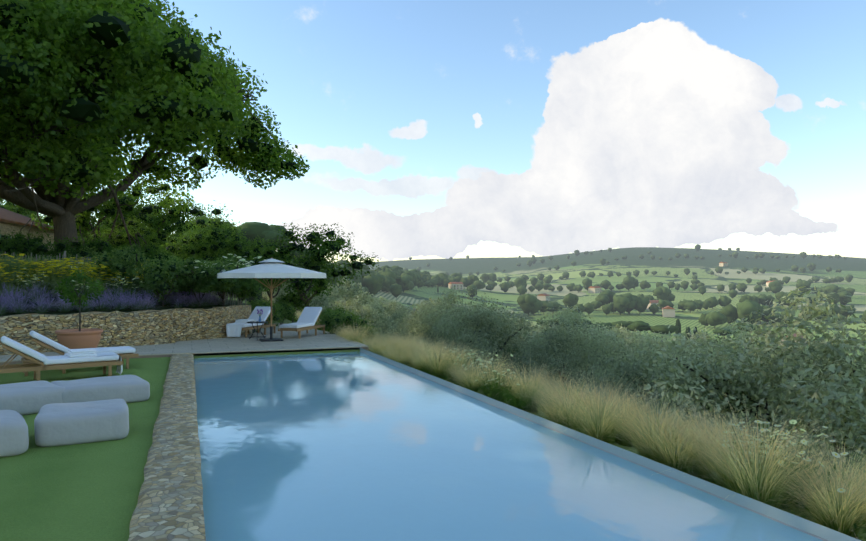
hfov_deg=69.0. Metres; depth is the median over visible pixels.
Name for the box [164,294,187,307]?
lavender plant
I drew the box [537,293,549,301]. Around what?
farmhouse
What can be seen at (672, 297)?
valley tree
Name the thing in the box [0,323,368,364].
deck
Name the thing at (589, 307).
valley tree
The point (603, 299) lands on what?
valley tree
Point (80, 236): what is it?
wood tree
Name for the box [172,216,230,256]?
ridge tree
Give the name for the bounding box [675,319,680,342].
valley cypress
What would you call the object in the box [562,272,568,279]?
valley tree
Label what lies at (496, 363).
stipa grass
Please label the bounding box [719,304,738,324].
valley tree
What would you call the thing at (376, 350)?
stipa grass
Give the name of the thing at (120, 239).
shrub
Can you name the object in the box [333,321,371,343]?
stipa grass
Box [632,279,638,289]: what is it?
valley tree
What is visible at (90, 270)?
achillea plant
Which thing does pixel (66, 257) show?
tall bank grass
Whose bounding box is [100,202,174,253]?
wood tree
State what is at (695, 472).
stipa grass
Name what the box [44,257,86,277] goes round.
achillea plant
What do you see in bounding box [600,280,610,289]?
valley tree
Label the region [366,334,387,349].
stipa grass
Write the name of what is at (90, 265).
achillea plant
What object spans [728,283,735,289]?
valley tree
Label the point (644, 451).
stipa grass
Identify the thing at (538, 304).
valley tree
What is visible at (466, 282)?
valley tree
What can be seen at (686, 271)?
valley tree
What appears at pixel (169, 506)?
pool coping
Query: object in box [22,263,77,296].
achillea plant
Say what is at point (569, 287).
valley tree
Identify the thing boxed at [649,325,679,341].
valley pine
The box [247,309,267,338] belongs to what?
side table
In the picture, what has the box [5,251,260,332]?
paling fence
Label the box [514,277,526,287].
valley tree
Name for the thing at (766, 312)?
valley tree
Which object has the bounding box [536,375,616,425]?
stipa grass
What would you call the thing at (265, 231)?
ridge pine
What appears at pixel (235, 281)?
rose flowers
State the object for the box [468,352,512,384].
daisy plant
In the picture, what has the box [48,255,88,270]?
tall bank grass
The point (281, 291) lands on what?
shrub
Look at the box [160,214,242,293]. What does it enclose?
wood tree
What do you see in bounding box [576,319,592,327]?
valley pine
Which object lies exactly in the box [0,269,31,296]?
bush
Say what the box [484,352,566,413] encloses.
stipa grass
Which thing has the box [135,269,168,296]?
achillea plant
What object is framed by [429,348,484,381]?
stipa grass
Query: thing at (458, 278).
valley tree
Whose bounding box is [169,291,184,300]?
lavender plant
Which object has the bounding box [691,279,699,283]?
valley tree
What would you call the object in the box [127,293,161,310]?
lavender plant
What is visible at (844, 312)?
valley tree
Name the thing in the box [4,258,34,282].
flowering shrub
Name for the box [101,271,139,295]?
achillea plant
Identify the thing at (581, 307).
valley tree
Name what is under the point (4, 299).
lavender plant
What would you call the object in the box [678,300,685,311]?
valley tree
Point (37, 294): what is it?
lavender plant
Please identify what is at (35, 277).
white flower plant
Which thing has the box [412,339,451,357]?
stipa grass
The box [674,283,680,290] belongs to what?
valley tree
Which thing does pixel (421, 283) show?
ridge tree
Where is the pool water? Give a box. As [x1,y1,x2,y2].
[194,352,822,540]
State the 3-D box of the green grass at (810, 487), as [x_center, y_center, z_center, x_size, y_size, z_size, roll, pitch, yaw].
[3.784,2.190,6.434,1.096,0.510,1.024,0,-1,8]
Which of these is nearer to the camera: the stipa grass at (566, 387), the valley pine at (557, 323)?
the stipa grass at (566, 387)
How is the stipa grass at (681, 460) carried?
on the ground at (86, 491)
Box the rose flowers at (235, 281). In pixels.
[190,263,236,290]
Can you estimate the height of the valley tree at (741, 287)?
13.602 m
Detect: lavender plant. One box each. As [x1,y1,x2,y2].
[0,282,32,303]
[0,287,41,307]
[0,292,12,306]
[0,294,25,314]
[4,296,34,313]
[18,282,57,301]
[26,295,60,312]
[34,292,60,309]
[46,292,85,312]
[53,285,83,301]
[72,296,100,311]
[81,291,103,307]
[91,293,118,310]
[96,287,125,305]
[105,291,133,310]
[107,293,136,306]
[117,288,143,307]
[119,294,155,309]
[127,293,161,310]
[136,289,160,309]
[154,289,182,304]
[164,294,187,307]
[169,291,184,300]
[178,291,206,303]
[185,291,205,307]
[190,291,217,306]
[191,291,221,306]
[202,295,221,305]
[214,293,229,305]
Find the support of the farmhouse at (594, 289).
on the ground at (86, 491)
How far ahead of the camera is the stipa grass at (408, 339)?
18.14 m
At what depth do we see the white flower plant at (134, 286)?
19.72 m
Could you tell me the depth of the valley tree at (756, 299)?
582.60 m
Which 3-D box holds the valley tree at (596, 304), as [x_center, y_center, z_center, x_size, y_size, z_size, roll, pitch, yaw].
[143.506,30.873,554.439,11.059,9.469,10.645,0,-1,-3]
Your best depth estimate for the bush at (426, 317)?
37.76 m
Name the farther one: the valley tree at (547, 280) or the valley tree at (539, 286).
the valley tree at (547, 280)
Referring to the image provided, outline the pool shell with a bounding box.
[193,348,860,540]
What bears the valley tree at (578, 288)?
on the ground at (86, 491)
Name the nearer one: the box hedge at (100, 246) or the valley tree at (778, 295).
the box hedge at (100, 246)
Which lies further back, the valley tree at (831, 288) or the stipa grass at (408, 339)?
the valley tree at (831, 288)
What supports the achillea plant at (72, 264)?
on the ground at (86, 491)
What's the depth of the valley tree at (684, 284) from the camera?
804.10 m
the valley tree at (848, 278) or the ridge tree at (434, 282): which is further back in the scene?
the valley tree at (848, 278)
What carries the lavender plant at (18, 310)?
on the ground at (86, 491)
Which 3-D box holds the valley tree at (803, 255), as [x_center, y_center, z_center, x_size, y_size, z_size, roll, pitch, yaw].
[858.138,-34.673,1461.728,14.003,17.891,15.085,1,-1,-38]
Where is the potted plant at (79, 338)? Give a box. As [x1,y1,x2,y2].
[54,270,103,348]
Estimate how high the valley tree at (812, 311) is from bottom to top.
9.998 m
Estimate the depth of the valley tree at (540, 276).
1035.24 m
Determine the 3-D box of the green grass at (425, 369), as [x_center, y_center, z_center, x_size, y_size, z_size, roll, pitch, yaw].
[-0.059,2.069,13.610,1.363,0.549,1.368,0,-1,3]
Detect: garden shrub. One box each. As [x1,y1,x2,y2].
[66,246,112,263]
[87,243,150,285]
[132,253,208,306]
[166,254,234,307]
[197,256,247,306]
[213,283,261,304]
[246,298,283,325]
[267,301,296,324]
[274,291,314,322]
[317,305,348,324]
[318,307,359,330]
[325,309,376,339]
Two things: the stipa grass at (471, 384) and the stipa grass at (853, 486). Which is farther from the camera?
the stipa grass at (471, 384)
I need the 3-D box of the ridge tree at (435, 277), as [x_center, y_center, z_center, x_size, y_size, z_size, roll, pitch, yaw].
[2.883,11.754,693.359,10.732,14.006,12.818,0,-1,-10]
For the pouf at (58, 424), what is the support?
on the ground at (86, 491)
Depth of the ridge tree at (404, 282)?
517.56 m
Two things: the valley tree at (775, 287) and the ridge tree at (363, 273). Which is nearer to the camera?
the ridge tree at (363, 273)
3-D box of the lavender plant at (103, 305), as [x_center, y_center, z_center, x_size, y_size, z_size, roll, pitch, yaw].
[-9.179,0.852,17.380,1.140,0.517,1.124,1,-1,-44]
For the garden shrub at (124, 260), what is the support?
on the ground at (86, 491)
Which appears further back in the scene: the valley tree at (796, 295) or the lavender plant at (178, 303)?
the valley tree at (796, 295)
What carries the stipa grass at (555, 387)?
on the ground at (86, 491)
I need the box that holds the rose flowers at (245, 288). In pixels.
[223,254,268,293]
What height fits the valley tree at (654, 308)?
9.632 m
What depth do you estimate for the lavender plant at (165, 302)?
19.52 m
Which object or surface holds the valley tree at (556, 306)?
on the ground at (86, 491)
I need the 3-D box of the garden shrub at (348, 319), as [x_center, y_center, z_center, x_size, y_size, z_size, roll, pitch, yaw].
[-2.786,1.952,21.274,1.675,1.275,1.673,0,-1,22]
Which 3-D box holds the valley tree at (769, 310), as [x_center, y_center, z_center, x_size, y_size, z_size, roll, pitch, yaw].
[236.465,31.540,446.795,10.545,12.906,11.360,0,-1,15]
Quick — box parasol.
[217,257,325,341]
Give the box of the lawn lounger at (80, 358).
[0,336,122,380]
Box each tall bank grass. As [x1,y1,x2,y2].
[0,250,20,274]
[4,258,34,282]
[9,251,49,274]
[24,254,63,274]
[44,253,77,265]
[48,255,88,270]
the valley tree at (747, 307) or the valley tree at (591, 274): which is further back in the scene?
the valley tree at (591, 274)
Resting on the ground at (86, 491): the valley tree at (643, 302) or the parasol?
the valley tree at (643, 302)
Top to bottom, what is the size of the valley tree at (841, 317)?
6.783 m
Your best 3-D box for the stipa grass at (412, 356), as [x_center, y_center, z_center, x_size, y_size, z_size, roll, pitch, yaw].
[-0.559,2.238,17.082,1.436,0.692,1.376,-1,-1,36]
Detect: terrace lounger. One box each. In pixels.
[224,306,275,337]
[278,307,324,338]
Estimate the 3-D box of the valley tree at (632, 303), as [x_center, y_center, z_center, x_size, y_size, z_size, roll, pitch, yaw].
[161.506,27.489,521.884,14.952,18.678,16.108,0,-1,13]
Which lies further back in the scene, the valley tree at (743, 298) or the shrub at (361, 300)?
the valley tree at (743, 298)
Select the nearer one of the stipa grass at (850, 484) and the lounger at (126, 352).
the stipa grass at (850, 484)
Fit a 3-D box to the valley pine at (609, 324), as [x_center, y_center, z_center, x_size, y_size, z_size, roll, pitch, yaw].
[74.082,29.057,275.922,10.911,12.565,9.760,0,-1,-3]
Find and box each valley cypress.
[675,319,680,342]
[685,327,691,346]
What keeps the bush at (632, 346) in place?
on the ground at (86, 491)
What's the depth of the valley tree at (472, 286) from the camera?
586.47 m
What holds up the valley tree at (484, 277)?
on the ground at (86, 491)
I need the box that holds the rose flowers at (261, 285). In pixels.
[245,261,273,292]
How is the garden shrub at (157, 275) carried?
on the ground at (86, 491)
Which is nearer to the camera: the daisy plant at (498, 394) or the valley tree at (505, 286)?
the daisy plant at (498, 394)
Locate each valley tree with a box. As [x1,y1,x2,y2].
[389,283,401,298]
[443,279,449,286]
[455,275,461,281]
[460,277,470,288]
[467,275,478,284]
[467,284,476,298]
[473,280,485,288]
[480,273,488,283]
[485,284,493,289]
[487,281,496,286]
[488,273,496,281]
[500,282,510,291]
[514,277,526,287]
[516,285,526,294]
[517,293,536,315]
[528,285,534,291]
[530,277,537,285]
[531,296,542,315]
[534,282,543,290]
[537,273,544,280]
[539,300,553,313]
[543,276,551,282]
[543,283,551,289]
[549,301,562,311]
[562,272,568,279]
[562,293,578,308]
[566,283,574,290]
[572,284,582,292]
[574,304,584,314]
[579,271,585,276]
[582,278,591,290]
[583,302,593,313]
[587,272,594,277]
[591,301,601,308]
[595,293,608,309]
[600,258,605,264]
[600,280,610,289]
[600,290,615,303]
[602,304,611,314]
[607,271,612,276]
[608,302,616,313]
[613,295,629,314]
[615,283,624,289]
[622,276,634,290]
[622,293,637,313]
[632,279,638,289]
[633,270,639,276]
[635,296,649,313]
[640,281,650,288]
[644,295,654,299]
[649,304,659,314]
[653,286,670,299]
[657,299,673,309]
[667,281,674,289]
[668,293,674,300]
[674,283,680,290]
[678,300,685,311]
[681,280,688,290]
[681,299,699,312]
[683,268,689,274]
[690,283,698,289]
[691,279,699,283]
[694,300,702,310]
[695,244,700,250]
[698,286,705,294]
[698,313,708,327]
[702,301,710,308]
[705,297,718,308]
[705,311,727,328]
[715,267,722,273]
[717,284,724,291]
[718,295,731,305]
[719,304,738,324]
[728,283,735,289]
[728,289,737,298]
[732,252,738,257]
[736,283,746,292]
[736,299,760,323]
[739,294,753,301]
[751,295,758,302]
[752,306,762,323]
[754,285,762,292]
[757,294,768,304]
[760,308,768,323]
[764,306,774,323]
[767,295,774,306]
[768,281,782,293]
[768,312,783,323]
[775,291,786,305]
[779,293,793,307]
[781,311,794,324]
[782,276,790,283]
[788,290,802,305]
[791,265,798,271]
[796,280,810,292]
[799,252,806,258]
[800,306,811,320]
[807,262,815,270]
[811,276,819,281]
[811,310,822,319]
[814,304,830,315]
[815,291,826,303]
[816,286,827,292]
[822,278,831,282]
[825,284,838,293]
[826,293,839,303]
[828,303,840,318]
[831,277,838,283]
[835,276,843,282]
[836,287,846,292]
[837,291,851,304]
[837,314,844,320]
[839,305,856,318]
[845,274,852,281]
[846,288,854,295]
[861,310,865,323]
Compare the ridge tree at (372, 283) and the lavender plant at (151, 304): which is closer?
the lavender plant at (151, 304)
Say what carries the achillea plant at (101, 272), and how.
on the ground at (86, 491)
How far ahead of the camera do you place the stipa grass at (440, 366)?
13.14 m
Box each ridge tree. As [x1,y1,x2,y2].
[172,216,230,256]
[325,270,339,296]
[335,259,350,265]
[338,277,354,291]
[344,271,361,287]
[355,264,368,270]
[356,269,368,283]
[362,273,382,297]
[375,273,384,289]
[380,270,396,291]
[381,286,389,292]
[384,275,395,292]
[396,275,410,292]
[401,271,414,282]
[414,273,420,286]
[417,279,424,288]
[423,281,431,286]
[428,278,437,287]
[431,275,439,286]
[438,276,443,286]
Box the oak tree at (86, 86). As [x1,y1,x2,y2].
[0,0,309,249]
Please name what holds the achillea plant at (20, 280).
on the ground at (86, 491)
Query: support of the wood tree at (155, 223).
on the ground at (86, 491)
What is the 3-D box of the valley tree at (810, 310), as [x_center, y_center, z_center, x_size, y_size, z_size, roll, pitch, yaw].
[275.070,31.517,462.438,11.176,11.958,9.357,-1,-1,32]
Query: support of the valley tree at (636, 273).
on the ground at (86, 491)
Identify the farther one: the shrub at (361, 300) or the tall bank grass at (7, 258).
the shrub at (361, 300)
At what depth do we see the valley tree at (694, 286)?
799.28 m
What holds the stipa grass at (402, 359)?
on the ground at (86, 491)
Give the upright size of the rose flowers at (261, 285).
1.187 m
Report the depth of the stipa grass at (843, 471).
6.97 m
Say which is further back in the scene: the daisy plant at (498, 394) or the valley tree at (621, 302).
the valley tree at (621, 302)
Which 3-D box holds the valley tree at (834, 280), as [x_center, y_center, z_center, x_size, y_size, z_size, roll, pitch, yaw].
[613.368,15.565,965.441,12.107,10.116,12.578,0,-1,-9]
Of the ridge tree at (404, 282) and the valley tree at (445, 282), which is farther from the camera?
the valley tree at (445, 282)
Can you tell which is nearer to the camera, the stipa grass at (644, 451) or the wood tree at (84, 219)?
the stipa grass at (644, 451)
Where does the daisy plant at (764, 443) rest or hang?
on the ground at (86, 491)
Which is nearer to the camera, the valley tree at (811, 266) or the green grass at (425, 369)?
the green grass at (425, 369)
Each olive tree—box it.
[262,287,279,301]
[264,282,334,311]
[296,291,337,311]
[311,277,388,316]
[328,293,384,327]
[338,298,400,333]
[367,302,391,330]
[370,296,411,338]
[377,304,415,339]
[383,300,410,334]
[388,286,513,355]
[394,302,454,362]
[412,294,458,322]
[423,294,565,372]
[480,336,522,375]
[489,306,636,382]
[497,319,541,380]
[520,321,568,340]
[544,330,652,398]
[598,326,660,393]
[606,323,650,351]
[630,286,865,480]
[638,332,712,408]
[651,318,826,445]
[659,332,743,440]
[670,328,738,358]
[744,346,865,471]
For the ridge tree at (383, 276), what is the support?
on the ground at (86, 491)
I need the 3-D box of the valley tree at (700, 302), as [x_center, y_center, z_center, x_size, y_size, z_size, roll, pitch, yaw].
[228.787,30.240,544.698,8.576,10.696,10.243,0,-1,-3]
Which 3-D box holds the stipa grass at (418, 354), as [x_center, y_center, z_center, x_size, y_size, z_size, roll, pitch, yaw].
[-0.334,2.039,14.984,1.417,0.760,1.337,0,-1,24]
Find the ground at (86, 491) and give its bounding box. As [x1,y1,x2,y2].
[0,247,865,540]
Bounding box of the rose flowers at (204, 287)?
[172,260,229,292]
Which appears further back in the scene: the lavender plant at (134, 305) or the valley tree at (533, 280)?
the valley tree at (533, 280)
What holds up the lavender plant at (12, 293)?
on the ground at (86, 491)
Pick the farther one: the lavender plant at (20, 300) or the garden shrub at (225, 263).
the garden shrub at (225, 263)
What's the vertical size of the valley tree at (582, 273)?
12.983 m
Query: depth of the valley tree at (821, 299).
597.77 m
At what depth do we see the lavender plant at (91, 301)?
17.44 m
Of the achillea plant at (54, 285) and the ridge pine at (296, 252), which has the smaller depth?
the achillea plant at (54, 285)
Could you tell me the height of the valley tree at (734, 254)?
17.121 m
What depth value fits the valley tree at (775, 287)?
741.99 m
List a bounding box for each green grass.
[407,354,454,373]
[475,371,510,398]
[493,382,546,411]
[537,383,598,406]
[783,462,851,512]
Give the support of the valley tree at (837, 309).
on the ground at (86, 491)
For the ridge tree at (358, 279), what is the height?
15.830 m
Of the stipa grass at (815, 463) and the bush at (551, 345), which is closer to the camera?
the stipa grass at (815, 463)
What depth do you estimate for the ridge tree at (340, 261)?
535.64 m
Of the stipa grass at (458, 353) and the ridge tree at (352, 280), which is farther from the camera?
the ridge tree at (352, 280)
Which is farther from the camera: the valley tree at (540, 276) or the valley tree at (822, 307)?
the valley tree at (540, 276)
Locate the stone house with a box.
[0,208,53,258]
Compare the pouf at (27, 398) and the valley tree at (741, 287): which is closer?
the pouf at (27, 398)
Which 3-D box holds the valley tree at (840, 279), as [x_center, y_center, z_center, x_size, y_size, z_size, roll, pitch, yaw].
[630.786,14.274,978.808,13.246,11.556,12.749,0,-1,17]
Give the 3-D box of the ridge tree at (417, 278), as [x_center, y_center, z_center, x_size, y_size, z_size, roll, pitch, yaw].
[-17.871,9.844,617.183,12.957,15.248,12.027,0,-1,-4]
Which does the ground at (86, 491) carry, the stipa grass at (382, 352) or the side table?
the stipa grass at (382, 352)
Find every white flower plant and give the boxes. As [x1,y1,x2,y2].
[13,274,54,296]
[17,268,43,285]
[67,280,102,301]
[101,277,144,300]
[104,276,141,296]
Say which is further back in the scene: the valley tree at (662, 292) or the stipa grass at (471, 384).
the valley tree at (662, 292)
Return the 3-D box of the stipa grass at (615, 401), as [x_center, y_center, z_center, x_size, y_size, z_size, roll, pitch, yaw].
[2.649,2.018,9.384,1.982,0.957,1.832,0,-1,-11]
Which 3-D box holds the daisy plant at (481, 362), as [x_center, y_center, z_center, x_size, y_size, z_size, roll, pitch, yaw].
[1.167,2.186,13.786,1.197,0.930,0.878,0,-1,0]
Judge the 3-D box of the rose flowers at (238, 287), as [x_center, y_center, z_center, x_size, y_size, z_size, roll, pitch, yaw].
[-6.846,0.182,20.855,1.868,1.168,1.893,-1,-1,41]
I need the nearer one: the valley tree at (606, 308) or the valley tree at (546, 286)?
the valley tree at (606, 308)
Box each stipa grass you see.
[331,323,368,338]
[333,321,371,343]
[335,320,373,338]
[348,335,376,351]
[359,337,395,355]
[360,331,399,356]
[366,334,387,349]
[375,328,425,357]
[379,346,401,360]
[383,335,432,363]
[385,342,415,364]
[386,331,427,347]
[399,339,442,360]
[400,347,432,372]
[404,329,467,380]
[404,342,435,367]
[406,340,424,365]
[410,335,455,351]
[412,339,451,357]
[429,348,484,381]
[435,340,482,377]
[437,340,484,361]
[443,357,483,386]
[446,355,498,391]
[457,351,522,394]
[464,350,519,375]
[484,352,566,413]
[485,367,543,405]
[505,366,547,393]
[509,370,641,431]
[521,366,592,409]
[523,387,588,424]
[529,368,664,444]
[535,380,617,427]
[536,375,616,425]
[545,377,608,401]
[555,370,660,437]
[574,382,733,461]
[583,383,669,446]
[603,400,745,473]
[630,393,707,439]
[631,399,771,480]
[652,409,801,491]
[654,393,863,507]
[675,395,838,472]
[675,402,781,468]
[747,447,865,539]
[762,439,846,487]
[774,446,865,521]
[781,425,865,505]
[802,450,865,525]
[803,452,865,526]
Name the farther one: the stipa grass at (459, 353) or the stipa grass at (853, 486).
the stipa grass at (459, 353)
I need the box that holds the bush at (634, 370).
[567,329,717,436]
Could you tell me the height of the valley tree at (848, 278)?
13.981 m
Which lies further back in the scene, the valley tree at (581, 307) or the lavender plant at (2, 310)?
the valley tree at (581, 307)
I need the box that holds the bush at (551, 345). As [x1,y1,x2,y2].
[488,305,651,394]
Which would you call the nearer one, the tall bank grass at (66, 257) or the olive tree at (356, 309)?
the tall bank grass at (66, 257)
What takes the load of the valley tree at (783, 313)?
on the ground at (86, 491)
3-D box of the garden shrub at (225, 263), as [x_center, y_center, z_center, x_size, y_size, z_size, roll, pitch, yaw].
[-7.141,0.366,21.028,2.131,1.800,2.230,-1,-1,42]
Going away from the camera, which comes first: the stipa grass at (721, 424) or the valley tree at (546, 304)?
the stipa grass at (721, 424)
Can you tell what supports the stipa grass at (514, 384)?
on the ground at (86, 491)
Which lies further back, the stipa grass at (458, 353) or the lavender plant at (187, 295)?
the lavender plant at (187, 295)
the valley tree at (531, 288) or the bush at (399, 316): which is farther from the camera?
the valley tree at (531, 288)
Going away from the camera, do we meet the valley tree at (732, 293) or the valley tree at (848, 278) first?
the valley tree at (732, 293)
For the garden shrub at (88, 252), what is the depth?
24.73 m
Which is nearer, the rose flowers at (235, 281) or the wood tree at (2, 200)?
the rose flowers at (235, 281)
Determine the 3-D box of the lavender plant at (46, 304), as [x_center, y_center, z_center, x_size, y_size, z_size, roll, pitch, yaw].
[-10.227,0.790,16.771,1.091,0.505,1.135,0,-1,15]
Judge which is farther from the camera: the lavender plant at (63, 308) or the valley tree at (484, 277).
the valley tree at (484, 277)
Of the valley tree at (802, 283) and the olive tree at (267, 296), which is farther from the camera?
the valley tree at (802, 283)
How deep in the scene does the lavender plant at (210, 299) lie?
20.17 m
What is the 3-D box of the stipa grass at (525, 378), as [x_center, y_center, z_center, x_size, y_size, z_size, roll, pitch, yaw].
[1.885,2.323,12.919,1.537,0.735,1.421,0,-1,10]
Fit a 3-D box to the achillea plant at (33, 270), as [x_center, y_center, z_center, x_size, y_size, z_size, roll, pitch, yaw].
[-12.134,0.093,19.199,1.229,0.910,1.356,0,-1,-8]
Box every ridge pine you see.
[236,222,289,300]
[290,248,326,266]
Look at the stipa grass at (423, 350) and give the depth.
16.29 m
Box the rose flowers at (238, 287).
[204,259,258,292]
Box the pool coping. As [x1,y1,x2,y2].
[128,354,205,540]
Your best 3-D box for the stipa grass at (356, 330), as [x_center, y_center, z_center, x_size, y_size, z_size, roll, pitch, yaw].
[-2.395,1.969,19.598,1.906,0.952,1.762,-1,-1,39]
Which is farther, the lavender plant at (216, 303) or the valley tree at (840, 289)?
the valley tree at (840, 289)
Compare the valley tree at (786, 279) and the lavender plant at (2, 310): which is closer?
the lavender plant at (2, 310)
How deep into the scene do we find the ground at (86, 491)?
20.52 m
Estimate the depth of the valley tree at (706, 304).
554.71 m
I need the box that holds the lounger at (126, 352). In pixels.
[21,331,138,375]
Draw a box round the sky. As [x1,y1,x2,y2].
[0,0,865,262]
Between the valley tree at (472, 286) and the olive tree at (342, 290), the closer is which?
the olive tree at (342, 290)
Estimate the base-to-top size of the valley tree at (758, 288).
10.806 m
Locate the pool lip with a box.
[360,351,858,540]
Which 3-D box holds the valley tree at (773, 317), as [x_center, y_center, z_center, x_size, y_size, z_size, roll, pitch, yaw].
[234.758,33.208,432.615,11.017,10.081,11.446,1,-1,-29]
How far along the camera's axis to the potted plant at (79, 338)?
14.57 m
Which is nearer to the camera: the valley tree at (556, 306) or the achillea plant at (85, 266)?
the achillea plant at (85, 266)
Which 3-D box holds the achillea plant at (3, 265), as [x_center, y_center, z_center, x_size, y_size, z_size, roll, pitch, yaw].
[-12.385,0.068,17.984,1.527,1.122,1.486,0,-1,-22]
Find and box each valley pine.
[536,320,554,326]
[554,317,576,326]
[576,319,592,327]
[592,322,613,329]
[611,321,632,329]
[627,321,650,334]
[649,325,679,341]
[713,328,735,338]
[737,324,755,348]
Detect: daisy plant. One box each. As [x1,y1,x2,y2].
[444,347,471,381]
[455,352,488,390]
[459,350,507,388]
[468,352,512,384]
[475,369,527,402]
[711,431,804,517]
[715,423,789,453]
[722,421,848,510]
[729,419,835,495]
[732,427,795,489]
[837,488,865,540]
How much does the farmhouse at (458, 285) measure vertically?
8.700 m
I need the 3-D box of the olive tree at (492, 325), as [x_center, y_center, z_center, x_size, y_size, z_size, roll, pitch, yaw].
[2.836,4.213,31.538,6.596,6.133,7.684,0,-1,-10]
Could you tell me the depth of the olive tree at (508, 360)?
39.96 m
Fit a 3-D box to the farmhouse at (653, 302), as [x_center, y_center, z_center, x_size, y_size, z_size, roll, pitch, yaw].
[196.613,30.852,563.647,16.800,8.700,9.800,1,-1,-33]
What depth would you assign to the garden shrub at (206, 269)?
19.55 m
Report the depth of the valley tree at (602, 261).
1308.56 m
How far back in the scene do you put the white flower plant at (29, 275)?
18.68 m
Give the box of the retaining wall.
[0,305,251,354]
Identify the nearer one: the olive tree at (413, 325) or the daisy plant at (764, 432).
the daisy plant at (764, 432)
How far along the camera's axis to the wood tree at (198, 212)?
66.23 m
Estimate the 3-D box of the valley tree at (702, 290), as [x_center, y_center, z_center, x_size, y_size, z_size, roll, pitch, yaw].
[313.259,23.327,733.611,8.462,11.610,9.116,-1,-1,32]
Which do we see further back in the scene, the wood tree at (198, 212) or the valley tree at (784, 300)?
the valley tree at (784, 300)
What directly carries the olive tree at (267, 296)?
on the ground at (86, 491)
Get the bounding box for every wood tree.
[0,175,30,209]
[0,188,40,219]
[31,170,163,241]
[42,215,95,245]
[84,178,199,248]
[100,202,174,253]
[155,200,246,292]
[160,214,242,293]
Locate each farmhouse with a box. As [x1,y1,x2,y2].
[448,282,462,289]
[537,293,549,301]
[588,286,600,292]
[646,300,660,309]
[662,306,674,316]
[719,262,727,265]
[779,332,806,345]
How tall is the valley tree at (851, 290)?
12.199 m
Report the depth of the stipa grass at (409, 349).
17.17 m
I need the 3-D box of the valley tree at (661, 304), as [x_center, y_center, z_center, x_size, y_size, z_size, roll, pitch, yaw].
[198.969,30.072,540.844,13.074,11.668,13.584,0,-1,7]
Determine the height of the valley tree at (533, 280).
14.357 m
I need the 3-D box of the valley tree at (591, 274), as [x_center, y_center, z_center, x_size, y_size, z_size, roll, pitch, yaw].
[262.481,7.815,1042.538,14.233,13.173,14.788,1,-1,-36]
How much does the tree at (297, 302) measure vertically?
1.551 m
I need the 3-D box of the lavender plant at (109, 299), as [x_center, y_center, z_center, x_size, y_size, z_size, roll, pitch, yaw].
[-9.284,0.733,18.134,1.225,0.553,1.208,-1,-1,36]
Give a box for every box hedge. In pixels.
[0,219,86,262]
[28,223,145,261]
[113,232,186,271]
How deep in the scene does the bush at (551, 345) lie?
25.86 m
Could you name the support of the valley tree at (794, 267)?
on the ground at (86, 491)
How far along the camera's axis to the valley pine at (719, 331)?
299.12 m
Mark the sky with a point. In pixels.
(424, 129)
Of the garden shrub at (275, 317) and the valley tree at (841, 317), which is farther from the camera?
the valley tree at (841, 317)
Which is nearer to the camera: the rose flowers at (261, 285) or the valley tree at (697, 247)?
the rose flowers at (261, 285)
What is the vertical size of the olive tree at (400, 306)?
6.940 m
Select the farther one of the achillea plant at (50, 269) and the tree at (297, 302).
the tree at (297, 302)
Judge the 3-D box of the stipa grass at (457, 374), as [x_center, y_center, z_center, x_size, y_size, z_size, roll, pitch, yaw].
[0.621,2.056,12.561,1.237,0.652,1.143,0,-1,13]
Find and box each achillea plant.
[0,253,24,286]
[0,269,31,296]
[4,272,45,295]
[18,258,51,279]
[18,260,59,286]
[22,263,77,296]
[32,260,73,282]
[33,262,74,285]
[41,260,92,290]
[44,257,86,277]
[51,260,114,293]
[58,266,106,297]
[66,266,111,296]
[72,257,105,279]
[72,261,106,282]
[84,264,124,290]
[100,275,132,288]
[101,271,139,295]
[128,274,143,290]
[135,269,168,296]
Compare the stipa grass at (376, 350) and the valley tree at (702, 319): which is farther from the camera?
the valley tree at (702, 319)
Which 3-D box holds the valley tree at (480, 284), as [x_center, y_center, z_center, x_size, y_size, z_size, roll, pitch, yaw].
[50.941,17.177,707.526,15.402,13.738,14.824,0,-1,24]
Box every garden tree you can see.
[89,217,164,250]
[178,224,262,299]
[233,237,306,300]
[251,222,380,322]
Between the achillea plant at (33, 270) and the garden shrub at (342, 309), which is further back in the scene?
the garden shrub at (342, 309)
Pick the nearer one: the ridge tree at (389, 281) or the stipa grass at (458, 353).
the stipa grass at (458, 353)

